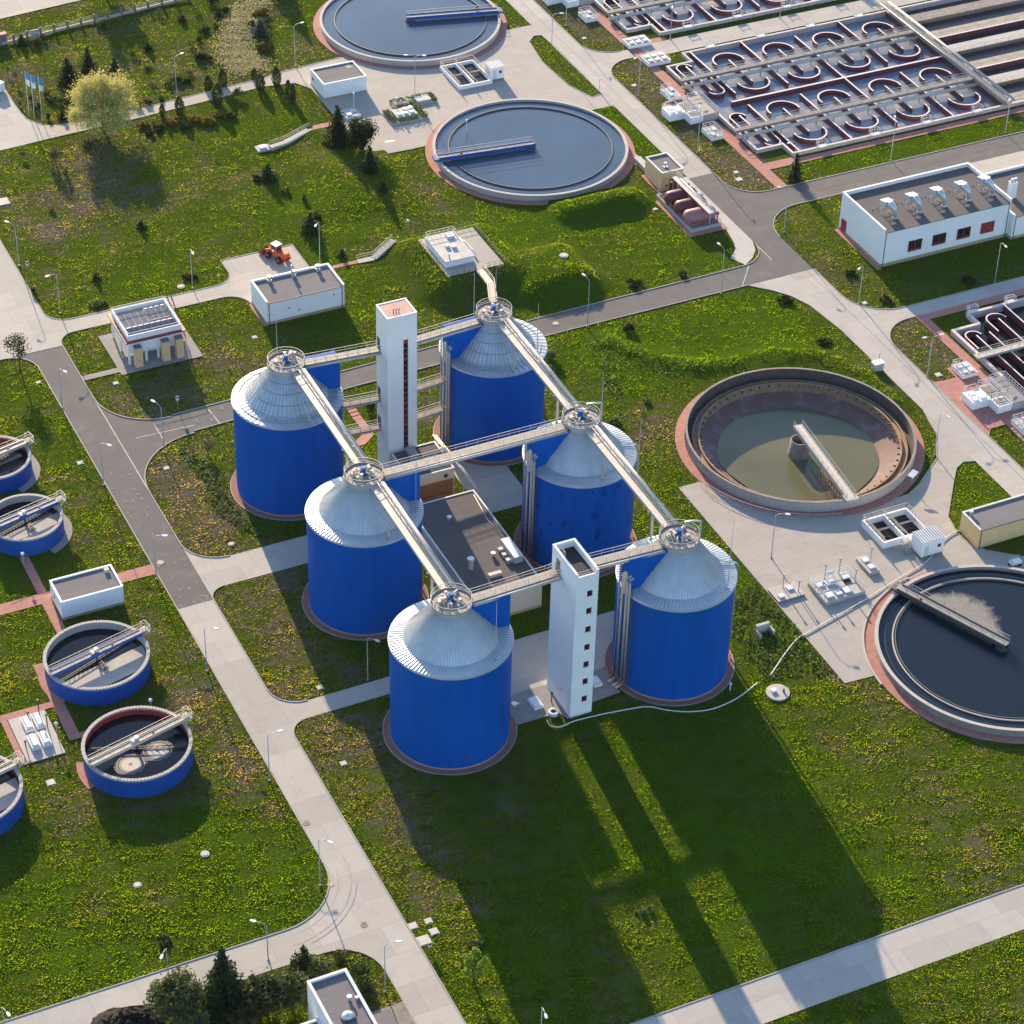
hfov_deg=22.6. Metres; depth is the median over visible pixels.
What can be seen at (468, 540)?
process building
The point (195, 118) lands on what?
juniper
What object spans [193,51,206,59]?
bush
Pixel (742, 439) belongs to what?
clarifier
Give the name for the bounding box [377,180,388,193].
spruce tree
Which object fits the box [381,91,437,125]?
planted chamber
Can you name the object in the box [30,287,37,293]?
bush
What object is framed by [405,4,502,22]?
scraper bridge
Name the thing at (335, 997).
service building
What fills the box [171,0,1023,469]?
kerb
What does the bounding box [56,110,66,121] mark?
spruce tree
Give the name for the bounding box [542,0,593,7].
inlet works
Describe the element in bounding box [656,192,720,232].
containment basin
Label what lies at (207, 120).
juniper
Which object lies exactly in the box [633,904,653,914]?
bush
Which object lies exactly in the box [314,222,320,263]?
street lamp
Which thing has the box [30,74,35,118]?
flagpole
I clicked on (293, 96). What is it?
columnar shrub
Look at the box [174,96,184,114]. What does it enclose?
columnar shrub
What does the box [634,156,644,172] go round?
outfall block
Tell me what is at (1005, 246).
street lamp
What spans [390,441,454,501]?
process building
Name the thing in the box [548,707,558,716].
shaft head
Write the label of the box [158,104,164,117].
columnar shrub
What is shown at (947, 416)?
street lamp
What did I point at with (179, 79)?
bush
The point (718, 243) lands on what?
street lamp
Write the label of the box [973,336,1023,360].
basin bridge
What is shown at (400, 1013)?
gravel strip
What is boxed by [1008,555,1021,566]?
trolley
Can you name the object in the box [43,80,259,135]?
path
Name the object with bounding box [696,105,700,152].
street lamp
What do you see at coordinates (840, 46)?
basin bridge
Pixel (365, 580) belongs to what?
digester silo
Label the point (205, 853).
cover
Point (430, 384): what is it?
footbridge
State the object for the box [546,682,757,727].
hose
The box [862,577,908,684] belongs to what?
spill kerb
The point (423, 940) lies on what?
cover
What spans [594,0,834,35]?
aeration basin
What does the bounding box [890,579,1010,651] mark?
scraper bridge
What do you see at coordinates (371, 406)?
bush
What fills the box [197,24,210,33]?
bush
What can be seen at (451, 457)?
walkway bridge
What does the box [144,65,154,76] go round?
young tree
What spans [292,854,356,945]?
tyre mark
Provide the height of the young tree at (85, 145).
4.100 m
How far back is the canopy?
317.78 m
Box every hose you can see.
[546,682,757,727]
[770,530,959,675]
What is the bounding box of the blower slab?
[8,710,64,763]
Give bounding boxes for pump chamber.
[578,6,597,22]
[622,34,651,48]
[639,51,670,66]
[660,82,680,100]
[701,121,723,140]
[951,358,977,378]
[1011,412,1023,434]
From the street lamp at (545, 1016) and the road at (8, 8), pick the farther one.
the road at (8, 8)
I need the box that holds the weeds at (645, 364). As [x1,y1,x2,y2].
[588,335,748,406]
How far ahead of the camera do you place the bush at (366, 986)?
324.01 m
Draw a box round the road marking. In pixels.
[95,173,811,609]
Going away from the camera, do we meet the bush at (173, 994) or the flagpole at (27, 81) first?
the bush at (173, 994)
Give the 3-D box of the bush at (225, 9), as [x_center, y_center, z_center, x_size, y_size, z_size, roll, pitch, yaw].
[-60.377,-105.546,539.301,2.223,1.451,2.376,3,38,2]
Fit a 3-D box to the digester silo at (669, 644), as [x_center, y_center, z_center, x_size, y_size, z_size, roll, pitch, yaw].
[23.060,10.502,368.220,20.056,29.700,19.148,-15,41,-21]
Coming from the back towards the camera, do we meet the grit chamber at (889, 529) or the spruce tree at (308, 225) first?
the spruce tree at (308, 225)
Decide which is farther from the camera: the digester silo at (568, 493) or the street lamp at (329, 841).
the digester silo at (568, 493)
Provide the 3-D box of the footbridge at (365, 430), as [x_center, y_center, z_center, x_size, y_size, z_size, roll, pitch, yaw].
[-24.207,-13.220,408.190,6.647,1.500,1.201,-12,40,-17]
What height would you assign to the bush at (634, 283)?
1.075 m
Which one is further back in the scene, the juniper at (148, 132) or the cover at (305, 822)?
the juniper at (148, 132)
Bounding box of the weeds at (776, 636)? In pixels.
[732,577,829,681]
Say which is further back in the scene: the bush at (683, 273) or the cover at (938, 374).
the bush at (683, 273)
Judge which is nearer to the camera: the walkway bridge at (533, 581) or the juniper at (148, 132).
the walkway bridge at (533, 581)
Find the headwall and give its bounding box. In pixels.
[755,621,774,639]
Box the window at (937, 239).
[932,232,946,245]
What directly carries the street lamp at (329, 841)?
on the ground at (561, 294)
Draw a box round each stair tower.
[376,298,416,468]
[547,538,599,717]
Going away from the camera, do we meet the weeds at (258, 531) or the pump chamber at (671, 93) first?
the weeds at (258, 531)
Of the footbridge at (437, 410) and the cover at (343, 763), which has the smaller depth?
the cover at (343, 763)
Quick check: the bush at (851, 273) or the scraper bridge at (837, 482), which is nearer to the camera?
the scraper bridge at (837, 482)
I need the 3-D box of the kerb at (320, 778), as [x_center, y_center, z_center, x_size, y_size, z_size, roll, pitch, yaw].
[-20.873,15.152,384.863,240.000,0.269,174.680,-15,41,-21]
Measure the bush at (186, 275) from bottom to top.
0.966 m
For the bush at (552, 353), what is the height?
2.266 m
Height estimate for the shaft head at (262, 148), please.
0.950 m
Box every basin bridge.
[605,0,710,20]
[678,25,917,88]
[732,71,976,138]
[880,0,1014,103]
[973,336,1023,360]
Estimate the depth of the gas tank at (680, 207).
476.31 m
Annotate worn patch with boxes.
[98,407,222,606]
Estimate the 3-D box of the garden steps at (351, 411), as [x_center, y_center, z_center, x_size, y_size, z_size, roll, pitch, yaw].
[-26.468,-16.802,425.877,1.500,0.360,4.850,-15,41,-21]
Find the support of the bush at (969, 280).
on the ground at (561, 294)
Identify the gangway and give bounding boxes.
[476,264,496,301]
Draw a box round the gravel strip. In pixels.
[371,1001,415,1023]
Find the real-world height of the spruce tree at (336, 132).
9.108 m
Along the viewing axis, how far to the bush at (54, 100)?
506.39 m
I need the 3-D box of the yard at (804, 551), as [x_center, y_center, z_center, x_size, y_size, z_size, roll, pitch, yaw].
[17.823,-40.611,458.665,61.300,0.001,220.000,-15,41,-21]
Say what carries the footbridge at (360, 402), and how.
attached to the digester silo at (289, 457)
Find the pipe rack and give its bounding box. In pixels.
[433,434,479,491]
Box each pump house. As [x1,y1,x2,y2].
[49,564,124,619]
[310,60,366,98]
[641,152,683,193]
[959,494,1023,547]
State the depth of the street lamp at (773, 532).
394.49 m
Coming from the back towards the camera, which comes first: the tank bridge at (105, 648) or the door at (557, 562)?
the tank bridge at (105, 648)
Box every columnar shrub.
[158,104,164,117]
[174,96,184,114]
[203,75,212,90]
[211,83,223,104]
[217,68,227,86]
[250,69,257,79]
[255,74,265,90]
[271,66,281,86]
[285,80,290,94]
[289,84,296,102]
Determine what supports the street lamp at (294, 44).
on the ground at (561, 294)
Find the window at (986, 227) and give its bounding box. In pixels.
[980,220,994,233]
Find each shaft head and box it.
[254,144,270,152]
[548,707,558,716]
[766,684,789,700]
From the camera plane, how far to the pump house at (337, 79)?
511.89 m
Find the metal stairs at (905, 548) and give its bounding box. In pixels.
[901,537,912,553]
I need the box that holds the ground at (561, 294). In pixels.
[0,0,1023,1023]
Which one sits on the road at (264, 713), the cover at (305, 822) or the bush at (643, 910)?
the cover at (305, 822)
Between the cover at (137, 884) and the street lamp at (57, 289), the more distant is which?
the street lamp at (57, 289)
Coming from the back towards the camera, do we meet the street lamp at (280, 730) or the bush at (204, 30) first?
the bush at (204, 30)
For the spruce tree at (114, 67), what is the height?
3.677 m
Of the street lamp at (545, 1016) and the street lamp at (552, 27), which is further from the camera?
the street lamp at (552, 27)
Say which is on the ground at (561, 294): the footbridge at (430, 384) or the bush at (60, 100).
the bush at (60, 100)
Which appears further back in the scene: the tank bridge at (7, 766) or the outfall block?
the outfall block
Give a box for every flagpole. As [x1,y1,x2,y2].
[24,71,29,116]
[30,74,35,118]
[38,78,42,120]
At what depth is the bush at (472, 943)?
331.89 m
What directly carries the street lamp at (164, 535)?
on the ground at (561, 294)
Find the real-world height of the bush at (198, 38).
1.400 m
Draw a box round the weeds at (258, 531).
[176,441,264,535]
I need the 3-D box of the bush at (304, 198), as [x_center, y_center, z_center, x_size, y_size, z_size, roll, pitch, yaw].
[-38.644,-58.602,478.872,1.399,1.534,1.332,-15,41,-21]
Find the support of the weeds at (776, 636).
on the ground at (561, 294)
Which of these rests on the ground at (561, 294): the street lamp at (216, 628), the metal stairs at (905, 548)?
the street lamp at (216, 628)
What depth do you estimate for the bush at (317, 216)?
473.96 m
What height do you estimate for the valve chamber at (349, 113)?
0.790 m
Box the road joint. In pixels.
[528,8,1023,479]
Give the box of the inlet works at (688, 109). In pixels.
[661,91,718,124]
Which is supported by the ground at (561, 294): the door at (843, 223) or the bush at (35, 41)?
the bush at (35, 41)
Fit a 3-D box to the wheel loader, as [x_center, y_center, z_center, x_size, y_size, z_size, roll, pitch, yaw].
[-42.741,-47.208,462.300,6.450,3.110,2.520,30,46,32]
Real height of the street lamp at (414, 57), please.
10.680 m
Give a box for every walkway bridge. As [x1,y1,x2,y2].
[302,340,380,368]
[379,417,567,480]
[417,313,481,345]
[467,562,561,606]
[588,536,664,568]
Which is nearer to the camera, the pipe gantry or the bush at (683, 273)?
the bush at (683, 273)
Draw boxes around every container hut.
[485,60,504,79]
[911,525,944,559]
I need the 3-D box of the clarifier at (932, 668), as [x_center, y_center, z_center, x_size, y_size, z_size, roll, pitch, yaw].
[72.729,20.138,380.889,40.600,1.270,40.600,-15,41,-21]
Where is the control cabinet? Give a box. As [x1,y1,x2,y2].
[871,354,884,371]
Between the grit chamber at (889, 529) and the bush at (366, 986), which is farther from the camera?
the grit chamber at (889, 529)
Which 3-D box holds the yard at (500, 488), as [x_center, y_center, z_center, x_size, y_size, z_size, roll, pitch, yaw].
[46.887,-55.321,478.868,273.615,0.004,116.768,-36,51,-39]
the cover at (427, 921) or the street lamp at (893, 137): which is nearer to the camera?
the cover at (427, 921)
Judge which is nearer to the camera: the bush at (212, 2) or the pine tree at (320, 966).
the pine tree at (320, 966)
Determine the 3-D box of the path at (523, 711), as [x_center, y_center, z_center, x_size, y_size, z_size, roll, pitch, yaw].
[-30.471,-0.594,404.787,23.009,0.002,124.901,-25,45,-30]
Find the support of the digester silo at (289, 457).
on the ground at (561, 294)
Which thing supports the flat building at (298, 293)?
on the ground at (561, 294)
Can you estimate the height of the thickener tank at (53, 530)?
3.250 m
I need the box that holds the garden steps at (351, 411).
[346,407,361,419]
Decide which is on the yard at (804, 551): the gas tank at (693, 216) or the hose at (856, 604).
the hose at (856, 604)
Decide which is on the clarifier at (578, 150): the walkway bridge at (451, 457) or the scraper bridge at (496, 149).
the scraper bridge at (496, 149)
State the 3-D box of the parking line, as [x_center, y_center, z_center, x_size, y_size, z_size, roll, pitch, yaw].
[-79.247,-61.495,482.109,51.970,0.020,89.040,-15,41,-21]
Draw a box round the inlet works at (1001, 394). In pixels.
[961,371,1023,413]
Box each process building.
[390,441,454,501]
[422,489,541,615]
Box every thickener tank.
[0,435,39,493]
[0,493,72,555]
[0,756,24,834]
[38,620,150,705]
[76,706,192,797]
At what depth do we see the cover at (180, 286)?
454.68 m
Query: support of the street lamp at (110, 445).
on the ground at (561, 294)
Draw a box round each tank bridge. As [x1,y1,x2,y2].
[0,432,33,459]
[0,490,65,534]
[0,751,24,774]
[48,620,150,680]
[87,706,192,766]
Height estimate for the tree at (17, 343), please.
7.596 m
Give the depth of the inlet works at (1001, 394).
431.21 m
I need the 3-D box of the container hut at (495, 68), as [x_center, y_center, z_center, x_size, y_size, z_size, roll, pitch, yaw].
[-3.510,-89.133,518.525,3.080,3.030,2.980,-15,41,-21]
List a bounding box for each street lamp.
[1,1007,10,1023]
[4,220,19,265]
[45,274,60,313]
[58,369,66,407]
[100,443,111,485]
[151,399,164,452]
[153,534,167,579]
[160,949,168,971]
[174,52,183,96]
[190,250,193,288]
[204,627,218,671]
[250,919,268,960]
[267,729,282,780]
[294,22,303,66]
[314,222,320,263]
[318,839,332,886]
[367,638,379,680]
[384,940,401,992]
[404,54,425,99]
[541,1008,547,1023]
[551,12,563,51]
[582,273,589,326]
[633,56,640,95]
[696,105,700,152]
[717,242,724,294]
[770,513,789,557]
[777,186,787,232]
[857,266,863,303]
[890,115,895,160]
[922,333,943,376]
[933,413,949,455]
[994,243,1006,282]
[1004,97,1010,132]
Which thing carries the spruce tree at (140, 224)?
on the ground at (561, 294)
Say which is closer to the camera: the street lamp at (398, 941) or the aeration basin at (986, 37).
the street lamp at (398, 941)
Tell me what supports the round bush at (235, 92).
on the ground at (561, 294)
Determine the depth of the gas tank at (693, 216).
473.95 m
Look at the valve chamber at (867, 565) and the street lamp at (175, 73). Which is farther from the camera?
the street lamp at (175, 73)
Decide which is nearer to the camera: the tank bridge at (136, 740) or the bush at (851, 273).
the tank bridge at (136, 740)
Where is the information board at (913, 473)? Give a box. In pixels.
[907,469,918,485]
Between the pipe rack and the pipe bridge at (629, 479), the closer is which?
the pipe bridge at (629, 479)
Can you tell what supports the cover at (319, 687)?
on the ground at (561, 294)
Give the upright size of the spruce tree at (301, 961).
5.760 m
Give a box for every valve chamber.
[340,107,360,119]
[767,581,804,602]
[807,566,865,605]
[855,554,879,575]
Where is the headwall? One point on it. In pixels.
(760, 628)
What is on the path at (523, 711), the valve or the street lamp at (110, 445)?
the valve
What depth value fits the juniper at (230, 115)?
503.38 m
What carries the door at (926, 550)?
in the container hut at (927, 541)
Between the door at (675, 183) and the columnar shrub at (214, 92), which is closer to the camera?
the door at (675, 183)
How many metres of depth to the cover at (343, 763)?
358.75 m
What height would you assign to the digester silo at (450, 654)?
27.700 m
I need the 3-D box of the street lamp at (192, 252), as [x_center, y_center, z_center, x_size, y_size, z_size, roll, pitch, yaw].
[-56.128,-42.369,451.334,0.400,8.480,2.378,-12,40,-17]
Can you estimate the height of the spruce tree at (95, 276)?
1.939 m
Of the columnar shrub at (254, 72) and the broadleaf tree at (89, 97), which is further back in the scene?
the columnar shrub at (254, 72)
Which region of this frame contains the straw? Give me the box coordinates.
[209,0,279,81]
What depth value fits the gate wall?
525.00 m
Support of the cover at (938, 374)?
on the ground at (561, 294)
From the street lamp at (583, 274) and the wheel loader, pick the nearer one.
the street lamp at (583, 274)
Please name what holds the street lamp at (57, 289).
on the ground at (561, 294)
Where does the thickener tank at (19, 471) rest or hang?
on the ground at (561, 294)
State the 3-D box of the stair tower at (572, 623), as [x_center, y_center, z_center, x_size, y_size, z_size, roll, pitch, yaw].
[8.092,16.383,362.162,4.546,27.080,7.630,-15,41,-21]
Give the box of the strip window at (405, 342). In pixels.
[403,339,407,448]
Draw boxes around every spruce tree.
[15,34,27,47]
[55,57,82,87]
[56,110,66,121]
[78,47,100,79]
[92,271,101,282]
[108,57,120,73]
[134,220,147,231]
[140,42,154,51]
[177,13,186,22]
[195,946,247,1023]
[258,164,279,184]
[287,944,313,979]
[298,212,322,236]
[321,105,352,149]
[336,249,345,258]
[359,145,380,175]
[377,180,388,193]
[785,153,805,183]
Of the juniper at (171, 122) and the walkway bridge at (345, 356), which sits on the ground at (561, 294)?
the juniper at (171, 122)
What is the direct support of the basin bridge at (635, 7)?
on the aeration basin at (696, 15)
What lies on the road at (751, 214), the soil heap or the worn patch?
the worn patch
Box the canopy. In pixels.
[373,1009,397,1023]
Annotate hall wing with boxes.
[978,164,1023,239]
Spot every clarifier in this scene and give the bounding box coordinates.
[313,0,506,69]
[425,98,634,204]
[675,367,924,517]
[864,565,1023,743]
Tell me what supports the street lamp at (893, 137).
on the ground at (561, 294)
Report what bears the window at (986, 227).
in the hall
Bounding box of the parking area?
[0,90,307,358]
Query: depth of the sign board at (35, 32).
528.02 m
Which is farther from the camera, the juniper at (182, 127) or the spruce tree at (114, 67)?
the spruce tree at (114, 67)
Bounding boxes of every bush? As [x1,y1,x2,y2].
[29,37,40,45]
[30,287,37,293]
[45,95,52,101]
[49,96,56,102]
[57,97,63,102]
[88,300,104,307]
[100,19,109,28]
[143,98,151,104]
[157,933,171,947]
[163,81,171,86]
[170,76,183,83]
[182,273,197,280]
[183,77,190,82]
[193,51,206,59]
[195,36,202,41]
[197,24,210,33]
[207,0,220,5]
[214,12,221,17]
[219,6,230,13]
[232,87,244,96]
[247,19,255,26]
[252,174,261,180]
[262,18,269,23]
[280,188,290,193]
[302,194,307,201]
[312,210,321,219]
[330,949,351,967]
[350,960,370,977]
[354,974,374,996]
[363,395,376,411]
[468,935,483,950]
[546,348,556,359]
[608,414,621,425]
[622,323,635,330]
[625,278,642,287]
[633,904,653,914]
[643,398,650,403]
[678,270,686,278]
[777,295,793,303]
[816,337,832,345]
[845,269,857,276]
[879,294,891,302]
[961,275,976,285]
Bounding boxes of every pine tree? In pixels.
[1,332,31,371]
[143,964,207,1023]
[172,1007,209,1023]
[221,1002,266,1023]
[235,967,290,1016]
[272,967,310,1013]
[304,954,333,978]
[344,116,378,149]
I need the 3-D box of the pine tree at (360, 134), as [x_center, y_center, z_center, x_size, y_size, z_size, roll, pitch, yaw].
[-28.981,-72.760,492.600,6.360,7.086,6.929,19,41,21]
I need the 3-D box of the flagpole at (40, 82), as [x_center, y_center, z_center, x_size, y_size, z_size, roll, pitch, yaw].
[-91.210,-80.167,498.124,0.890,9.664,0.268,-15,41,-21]
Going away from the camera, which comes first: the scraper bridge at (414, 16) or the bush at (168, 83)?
the bush at (168, 83)
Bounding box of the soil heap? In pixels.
[90,1003,166,1023]
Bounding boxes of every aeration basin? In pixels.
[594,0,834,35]
[665,0,1023,156]
[950,294,1023,391]
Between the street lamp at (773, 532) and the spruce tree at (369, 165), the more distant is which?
the spruce tree at (369, 165)
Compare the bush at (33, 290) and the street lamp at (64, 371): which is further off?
the bush at (33, 290)
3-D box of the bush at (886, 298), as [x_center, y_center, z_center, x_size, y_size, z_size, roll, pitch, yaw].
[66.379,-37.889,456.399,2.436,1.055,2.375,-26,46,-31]
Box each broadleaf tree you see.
[65,64,144,136]
[461,946,490,982]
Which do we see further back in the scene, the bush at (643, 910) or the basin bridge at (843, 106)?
the basin bridge at (843, 106)
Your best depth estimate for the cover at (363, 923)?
334.62 m
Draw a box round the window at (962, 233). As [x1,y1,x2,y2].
[956,226,970,239]
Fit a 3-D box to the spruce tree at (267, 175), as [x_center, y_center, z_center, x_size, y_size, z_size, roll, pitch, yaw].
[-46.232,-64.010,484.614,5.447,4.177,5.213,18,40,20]
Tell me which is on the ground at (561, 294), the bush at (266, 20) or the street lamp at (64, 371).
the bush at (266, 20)
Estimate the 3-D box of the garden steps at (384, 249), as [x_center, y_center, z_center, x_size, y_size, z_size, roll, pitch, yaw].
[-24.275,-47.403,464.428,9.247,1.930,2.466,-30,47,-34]
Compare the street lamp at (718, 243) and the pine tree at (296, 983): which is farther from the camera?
the street lamp at (718, 243)
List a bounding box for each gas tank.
[664,186,696,206]
[673,195,706,216]
[683,205,715,226]
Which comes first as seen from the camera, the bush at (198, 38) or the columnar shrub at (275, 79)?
the columnar shrub at (275, 79)
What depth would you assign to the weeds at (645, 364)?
437.96 m
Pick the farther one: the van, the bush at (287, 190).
the van
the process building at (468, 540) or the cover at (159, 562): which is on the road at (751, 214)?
the cover at (159, 562)
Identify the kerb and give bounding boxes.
[0,35,1023,682]
[0,344,1023,1023]
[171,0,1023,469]
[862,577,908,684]
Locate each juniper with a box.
[136,120,154,128]
[143,129,154,136]
[153,124,164,132]
[165,115,180,126]
[179,124,192,130]
[188,114,200,122]
[200,116,215,124]
[210,110,226,117]
[225,112,237,118]
[254,7,270,14]
[255,41,272,50]
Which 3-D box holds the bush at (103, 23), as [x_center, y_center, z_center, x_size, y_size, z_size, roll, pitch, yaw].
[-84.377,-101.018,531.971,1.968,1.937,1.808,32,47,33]
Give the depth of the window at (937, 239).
467.85 m
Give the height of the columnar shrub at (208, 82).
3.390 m
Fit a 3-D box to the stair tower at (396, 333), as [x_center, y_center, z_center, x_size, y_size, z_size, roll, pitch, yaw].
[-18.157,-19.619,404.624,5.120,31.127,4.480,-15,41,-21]
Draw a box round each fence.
[0,0,181,46]
[418,222,505,274]
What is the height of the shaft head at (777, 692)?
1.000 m
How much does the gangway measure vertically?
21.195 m
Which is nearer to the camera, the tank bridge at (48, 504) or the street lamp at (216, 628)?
the street lamp at (216, 628)
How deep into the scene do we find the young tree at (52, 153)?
485.30 m
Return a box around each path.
[0,4,1023,764]
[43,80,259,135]
[82,331,619,724]
[634,153,754,264]
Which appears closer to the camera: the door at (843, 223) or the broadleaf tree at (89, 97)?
the door at (843, 223)
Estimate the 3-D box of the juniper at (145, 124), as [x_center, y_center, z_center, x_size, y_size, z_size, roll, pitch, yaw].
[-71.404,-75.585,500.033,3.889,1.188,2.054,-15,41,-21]
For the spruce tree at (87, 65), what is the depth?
513.54 m
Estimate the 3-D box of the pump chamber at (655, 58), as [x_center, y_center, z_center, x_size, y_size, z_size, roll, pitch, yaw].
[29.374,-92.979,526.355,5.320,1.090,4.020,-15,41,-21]
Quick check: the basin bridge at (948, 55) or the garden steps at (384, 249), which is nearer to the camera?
the garden steps at (384, 249)
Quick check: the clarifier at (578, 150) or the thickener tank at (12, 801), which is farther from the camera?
the clarifier at (578, 150)
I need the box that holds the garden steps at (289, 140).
[268,123,312,150]
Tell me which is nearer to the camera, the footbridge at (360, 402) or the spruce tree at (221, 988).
the spruce tree at (221, 988)
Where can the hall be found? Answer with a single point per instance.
(900, 220)
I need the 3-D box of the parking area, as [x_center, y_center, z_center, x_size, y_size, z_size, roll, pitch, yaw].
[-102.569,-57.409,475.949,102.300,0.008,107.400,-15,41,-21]
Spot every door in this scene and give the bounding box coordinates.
[377,336,379,349]
[556,558,559,573]
[669,179,676,188]
[840,218,846,233]
[924,546,928,555]
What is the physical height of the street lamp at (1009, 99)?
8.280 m
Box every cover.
[0,197,10,205]
[45,778,55,785]
[133,882,141,887]
[156,560,163,564]
[177,284,184,288]
[200,850,209,857]
[302,820,309,825]
[315,684,323,689]
[339,760,347,765]
[360,921,367,926]
[408,922,418,929]
[416,934,432,946]
[423,917,432,924]
[428,927,439,935]
[559,253,567,257]
[934,372,942,376]
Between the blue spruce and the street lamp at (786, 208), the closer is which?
the street lamp at (786, 208)
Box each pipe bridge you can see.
[292,366,368,467]
[370,481,456,594]
[497,305,579,423]
[585,423,678,540]
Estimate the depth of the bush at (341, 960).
328.10 m
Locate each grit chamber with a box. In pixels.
[440,55,492,89]
[861,502,925,548]
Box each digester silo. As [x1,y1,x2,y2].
[230,326,344,520]
[302,457,428,640]
[382,582,516,774]
[433,269,546,466]
[514,373,637,576]
[604,519,738,705]
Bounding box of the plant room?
[417,226,503,276]
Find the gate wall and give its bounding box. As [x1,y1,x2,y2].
[0,31,6,41]
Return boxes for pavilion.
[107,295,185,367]
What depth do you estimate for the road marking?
420.26 m
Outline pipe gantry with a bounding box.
[671,170,718,225]
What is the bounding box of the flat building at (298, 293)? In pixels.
[249,263,344,326]
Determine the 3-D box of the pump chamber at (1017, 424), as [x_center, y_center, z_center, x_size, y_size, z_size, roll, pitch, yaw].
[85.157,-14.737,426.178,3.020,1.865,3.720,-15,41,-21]
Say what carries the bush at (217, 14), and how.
on the ground at (561, 294)
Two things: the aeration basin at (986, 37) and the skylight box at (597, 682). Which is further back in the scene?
the aeration basin at (986, 37)
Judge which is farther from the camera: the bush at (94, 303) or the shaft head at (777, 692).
the bush at (94, 303)
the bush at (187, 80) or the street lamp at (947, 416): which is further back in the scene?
the bush at (187, 80)
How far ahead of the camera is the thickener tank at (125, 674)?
371.07 m
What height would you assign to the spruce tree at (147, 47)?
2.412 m
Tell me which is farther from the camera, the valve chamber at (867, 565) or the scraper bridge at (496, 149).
the scraper bridge at (496, 149)
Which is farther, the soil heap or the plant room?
the plant room
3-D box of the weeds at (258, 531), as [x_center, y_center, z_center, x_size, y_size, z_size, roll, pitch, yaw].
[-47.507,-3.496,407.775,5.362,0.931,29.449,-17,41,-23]
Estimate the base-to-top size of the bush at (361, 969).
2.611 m
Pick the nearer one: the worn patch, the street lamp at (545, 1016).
the street lamp at (545, 1016)
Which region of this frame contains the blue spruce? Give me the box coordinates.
[250,19,271,39]
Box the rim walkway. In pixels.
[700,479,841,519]
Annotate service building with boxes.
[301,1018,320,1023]
[307,968,376,1023]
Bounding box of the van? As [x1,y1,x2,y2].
[0,80,4,91]
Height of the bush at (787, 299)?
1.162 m
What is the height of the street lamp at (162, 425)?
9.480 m
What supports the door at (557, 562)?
in the stair tower at (572, 623)
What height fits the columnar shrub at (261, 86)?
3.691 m
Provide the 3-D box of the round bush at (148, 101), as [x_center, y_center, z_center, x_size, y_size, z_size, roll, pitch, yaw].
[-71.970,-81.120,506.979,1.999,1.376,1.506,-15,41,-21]
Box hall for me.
[834,162,1011,269]
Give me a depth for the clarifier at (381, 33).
532.59 m
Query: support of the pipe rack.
on the ground at (561, 294)
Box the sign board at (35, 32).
[30,29,38,34]
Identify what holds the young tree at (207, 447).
on the ground at (561, 294)
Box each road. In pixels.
[0,0,78,18]
[0,535,1023,1023]
[11,132,1023,608]
[507,0,1023,496]
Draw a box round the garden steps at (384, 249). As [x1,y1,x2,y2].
[356,235,396,262]
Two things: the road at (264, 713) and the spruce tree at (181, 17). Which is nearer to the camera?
the road at (264, 713)
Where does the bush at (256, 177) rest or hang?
on the ground at (561, 294)
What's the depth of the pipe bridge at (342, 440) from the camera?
384.63 m
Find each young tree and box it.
[47,146,63,167]
[77,137,96,157]
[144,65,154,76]
[201,437,215,454]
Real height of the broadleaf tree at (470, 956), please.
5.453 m
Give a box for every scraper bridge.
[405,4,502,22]
[432,136,535,161]
[793,420,858,502]
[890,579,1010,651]
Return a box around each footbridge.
[342,390,380,408]
[343,419,380,437]
[417,373,445,392]
[417,400,444,420]
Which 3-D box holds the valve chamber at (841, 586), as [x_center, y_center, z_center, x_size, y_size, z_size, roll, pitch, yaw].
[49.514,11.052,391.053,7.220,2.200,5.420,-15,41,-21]
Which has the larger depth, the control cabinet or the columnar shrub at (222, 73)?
the columnar shrub at (222, 73)
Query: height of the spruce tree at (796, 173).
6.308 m
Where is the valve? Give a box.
[511,701,519,707]
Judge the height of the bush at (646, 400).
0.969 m
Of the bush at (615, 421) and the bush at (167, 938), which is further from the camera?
the bush at (615, 421)
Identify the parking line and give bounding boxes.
[0,97,295,335]
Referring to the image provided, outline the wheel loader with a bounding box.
[258,240,290,263]
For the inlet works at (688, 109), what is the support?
on the ground at (561, 294)
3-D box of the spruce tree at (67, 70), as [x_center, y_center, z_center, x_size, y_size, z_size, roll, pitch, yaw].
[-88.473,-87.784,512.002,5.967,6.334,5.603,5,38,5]
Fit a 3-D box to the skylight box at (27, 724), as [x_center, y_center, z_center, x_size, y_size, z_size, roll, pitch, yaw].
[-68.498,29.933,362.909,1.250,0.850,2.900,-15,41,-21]
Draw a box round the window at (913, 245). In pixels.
[907,238,922,251]
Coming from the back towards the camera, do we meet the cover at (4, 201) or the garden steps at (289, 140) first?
the garden steps at (289, 140)
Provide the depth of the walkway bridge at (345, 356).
398.06 m
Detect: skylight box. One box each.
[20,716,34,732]
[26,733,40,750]
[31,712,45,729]
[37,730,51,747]
[527,696,543,710]
[593,675,602,687]
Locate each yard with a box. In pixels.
[264,25,1023,682]
[452,0,1023,694]
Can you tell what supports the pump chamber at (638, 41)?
on the ground at (561, 294)
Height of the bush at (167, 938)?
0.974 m

